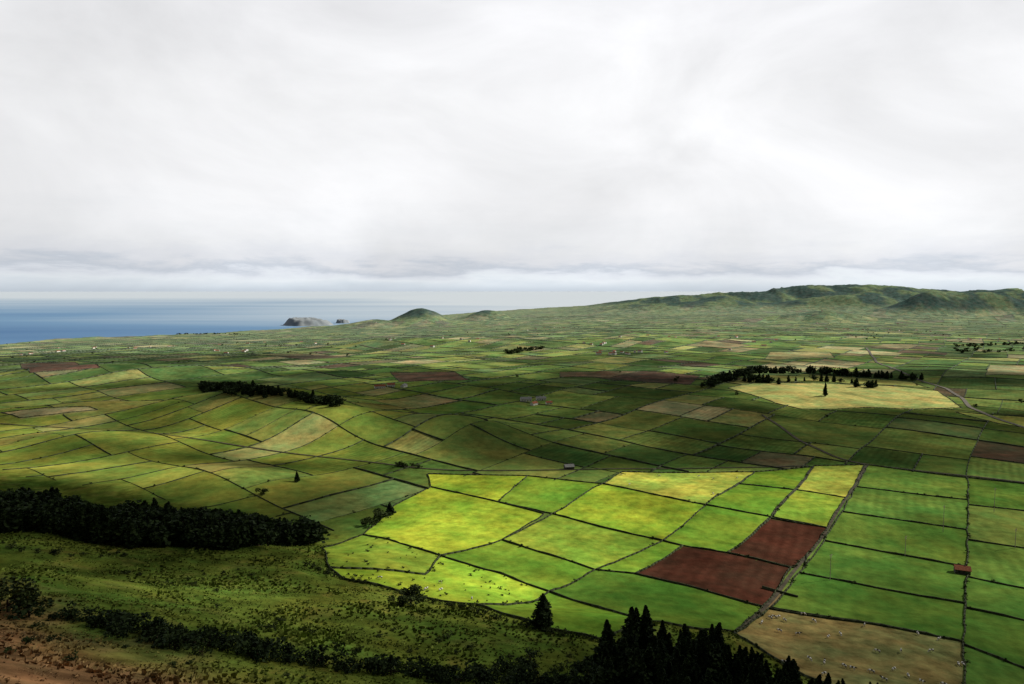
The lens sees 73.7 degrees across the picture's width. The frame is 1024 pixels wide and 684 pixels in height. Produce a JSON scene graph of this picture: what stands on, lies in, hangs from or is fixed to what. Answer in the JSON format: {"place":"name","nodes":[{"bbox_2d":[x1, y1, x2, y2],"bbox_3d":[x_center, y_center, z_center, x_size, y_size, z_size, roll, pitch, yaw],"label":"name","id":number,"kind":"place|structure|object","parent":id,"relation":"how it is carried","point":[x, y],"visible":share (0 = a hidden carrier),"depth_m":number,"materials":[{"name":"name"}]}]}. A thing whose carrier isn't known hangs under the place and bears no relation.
{"place":"outdoors","nodes":[
{"label":"outdoors","id":0,"kind":"place"},
{"bbox_2d":[0,291,759,343],"bbox_3d":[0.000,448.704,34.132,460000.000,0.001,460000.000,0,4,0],"label":"sea","id":1,"kind":"structure","parent":0,"point":[30,316],"depth_m":17677.09,"materials":[{"name":"liquid"}]},
{"bbox_2d":[283,317,332,325],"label":"rocky islet","id":2,"kind":"object","parent":1,"relation":"in","point":[303,321],"visible":0.77,"depth_m":8647.82,"materials":[{"name":"grey stone"}]},
{"bbox_2d":[336,319,349,322],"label":"rocky islet","id":3,"kind":"object","parent":1,"relation":"in","point":[342,321],"visible":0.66,"depth_m":9291.88,"materials":[{"name":"grey stone"}]},
{"bbox_2d":[0,284,1023,683],"bbox_3d":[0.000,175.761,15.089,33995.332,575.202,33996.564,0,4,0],"label":"ground","id":4,"kind":"structure","parent":0,"point":[436,520],"depth_m":629.64,"materials":[{"name":"green plant"}]},
{"bbox_2d":[0,576,41,614],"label":"broadleaf tree","id":5,"kind":"object","parent":4,"relation":"on","point":[26,593],"visible":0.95,"depth_m":173.23,"materials":[{"name":"green plant"}]},
{"bbox_2d":[0,486,330,550],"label":"conifer plantation","id":6,"kind":"object","parent":4,"relation":"on","point":[132,524],"visible":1,"depth_m":361.83,"materials":[{"name":"green plant"}]},
{"bbox_2d":[255,488,268,494],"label":"broadleaf tree","id":7,"kind":"object","parent":4,"relation":"on","point":[263,490],"visible":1,"depth_m":550.07,"materials":[{"name":"green plant"}]},
{"bbox_2d":[197,380,346,406],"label":"tree row","id":8,"kind":"object","parent":4,"relation":"on","point":[231,388],"visible":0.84,"depth_m":971.87,"materials":[{"name":"green plant"}]},
{"bbox_2d":[294,471,299,481],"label":"conifer tree","id":9,"kind":"object","parent":4,"relation":"on","point":[296,478],"visible":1,"depth_m":589.93,"materials":[{"name":"green plant"}]},
{"bbox_2d":[3,529,591,680],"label":"heath shrubs","id":10,"kind":"object","parent":4,"relation":"on","point":[172,663],"visible":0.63,"depth_m":210.35,"materials":[{"name":"green plant"}]},
{"bbox_2d":[0,541,598,641],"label":"hedgerow","id":11,"kind":"object","parent":4,"relation":"on","point":[328,571],"visible":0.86,"depth_m":295.12,"materials":[{"name":"green plant"}]},
{"bbox_2d":[5,591,595,683],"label":"hillside hedge","id":12,"kind":"object","parent":4,"relation":"on","point":[158,630],"visible":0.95,"depth_m":175.98,"materials":[{"name":"green plant"}]},
{"bbox_2d":[360,517,379,525],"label":"broadleaf tree","id":13,"kind":"object","parent":4,"relation":"on","point":[364,521],"visible":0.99,"depth_m":480.88,"materials":[{"name":"green plant"}]},
{"bbox_2d":[372,508,390,520],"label":"broadleaf tree","id":14,"kind":"object","parent":4,"relation":"on","point":[379,514],"visible":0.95,"depth_m":497.08,"materials":[{"name":"green plant"}]},
{"bbox_2d":[385,502,396,515],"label":"conifer tree","id":15,"kind":"object","parent":4,"relation":"on","point":[390,510],"visible":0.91,"depth_m":513.84,"materials":[{"name":"green plant"}]},
{"bbox_2d":[387,595,404,606],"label":"broadleaf tree","id":16,"kind":"object","parent":4,"relation":"on","point":[393,598],"visible":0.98,"depth_m":293.39,"materials":[{"name":"green plant"}]},
{"bbox_2d":[0,423,808,470],"bbox_3d":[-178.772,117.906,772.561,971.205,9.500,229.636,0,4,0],"label":"farm lane","id":17,"kind":"structure","parent":4,"relation":"on","point":[430,468],"depth_m":696.99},
{"bbox_2d":[0,530,809,683],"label":"rough grass","id":18,"kind":"structure","parent":4,"relation":"on","point":[156,676],"depth_m":233.28,"materials":[{"name":"green plant"}]},
{"bbox_2d":[394,460,422,467],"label":"shrub row","id":19,"kind":"object","parent":4,"relation":"on","point":[400,464],"visible":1,"depth_m":671.28,"materials":[{"name":"green plant"}]},
{"bbox_2d":[398,584,427,606],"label":"broadleaf tree","id":20,"kind":"object","parent":4,"relation":"on","point":[415,590],"visible":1,"depth_m":297.89,"materials":[{"name":"green plant"}]},
{"bbox_2d":[329,537,540,602],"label":"pasture shrubs","id":21,"kind":"object","parent":4,"relation":"on","point":[355,575],"visible":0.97,"depth_m":361.08,"materials":[{"name":"green plant"}]},
{"bbox_2d":[0,309,1023,683],"bbox_3d":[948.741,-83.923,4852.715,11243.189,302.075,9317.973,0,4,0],"label":"stone walls","id":22,"kind":"structure","parent":4,"relation":"on","point":[106,351],"depth_m":1120.13,"materials":[{"name":"grey stone"}]},
{"bbox_2d":[11,387,1013,683],"bbox_3d":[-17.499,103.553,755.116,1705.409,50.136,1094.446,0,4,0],"label":"wall shrubs","id":23,"kind":"object","parent":4,"relation":"on","point":[653,537],"depth_m":472.98,"materials":[{"name":"green plant"}]},
{"bbox_2d":[20,310,1009,354],"bbox_3d":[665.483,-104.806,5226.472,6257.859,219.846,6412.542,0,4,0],"label":"distant village","id":24,"kind":"object","parent":4,"relation":"on","point":[613,352],"visible":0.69,"depth_m":2559.48,"materials":[{"name":"white paint"}]},
{"bbox_2d":[12,323,1023,416],"bbox_3d":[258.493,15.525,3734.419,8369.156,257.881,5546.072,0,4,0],"label":"farmland trees","id":25,"kind":"object","parent":4,"relation":"on","point":[737,393],"visible":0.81,"depth_m":2375.71,"materials":[{"name":"green plant"}]},
{"bbox_2d":[528,593,553,630],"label":"conifer tree","id":26,"kind":"object","parent":4,"relation":"on","point":[542,614],"visible":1,"depth_m":275.62,"materials":[{"name":"green plant"}]},
{"bbox_2d":[563,462,574,468],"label":"stone hut","id":27,"kind":"object","parent":4,"relation":"on","point":[569,466],"visible":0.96,"depth_m":669.84,"materials":[{"name":"grey stone"}]},
{"bbox_2d":[177,333,1023,353],"bbox_3d":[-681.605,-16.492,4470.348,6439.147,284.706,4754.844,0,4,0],"label":"distant trees","id":28,"kind":"object","parent":4,"relation":"on","point":[517,350],"visible":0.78,"depth_m":2387.61,"materials":[{"name":"green plant"}]},
{"bbox_2d":[588,605,878,683],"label":"conifer grove","id":29,"kind":"object","parent":4,"relation":"on","point":[638,652],"visible":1,"depth_m":200.79,"materials":[{"name":"green plant"}]},
{"bbox_2d":[739,465,866,628],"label":"farm lane","id":30,"kind":"structure","parent":4,"relation":"on","point":[776,594],"depth_m":424.95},
{"bbox_2d":[700,365,923,387],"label":"shelterbelt trees","id":31,"kind":"object","parent":4,"relation":"on","point":[719,378],"visible":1,"depth_m":1445.55,"materials":[{"name":"green plant"}]},
{"bbox_2d":[823,382,827,395],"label":"conifer tree","id":32,"kind":"object","parent":4,"relation":"on","point":[825,390],"visible":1,"depth_m":1134.85,"materials":[{"name":"green plant"}]},
{"bbox_2d":[953,564,971,574],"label":"stone hut","id":33,"kind":"object","parent":4,"relation":"on","point":[962,569],"visible":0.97,"depth_m":419.18,"materials":[{"name":"stone"}]},
{"bbox_2d":[0,0,1023,291],"label":"sky","id":34,"kind":"structure","parent":0,"point":[146,145],"materials":[{"name":"white"}]},
{"bbox_2d":[363,345,808,366],"bbox_3d":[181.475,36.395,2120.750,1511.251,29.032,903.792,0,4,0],"label":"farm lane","id":35,"kind":"structure","parent":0,"point":[576,362],"depth_m":1756.75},
{"bbox_2d":[771,467,812,513],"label":"farm lane","id":36,"kind":"structure","parent":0,"point":[794,489],"depth_m":608.57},
{"bbox_2d":[762,415,1022,481],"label":"country road","id":37,"kind":"structure","parent":0,"point":[788,432],"depth_m":735.02,"materials":[{"name":"grey asphalt"}]},
{"bbox_2d":[866,348,1023,427],"bbox_3d":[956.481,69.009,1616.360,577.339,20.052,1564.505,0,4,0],"label":"country road","id":38,"kind":"structure","parent":0,"point":[961,397],"depth_m":1177.87,"materials":[{"name":"grey asphalt"}]}
]}

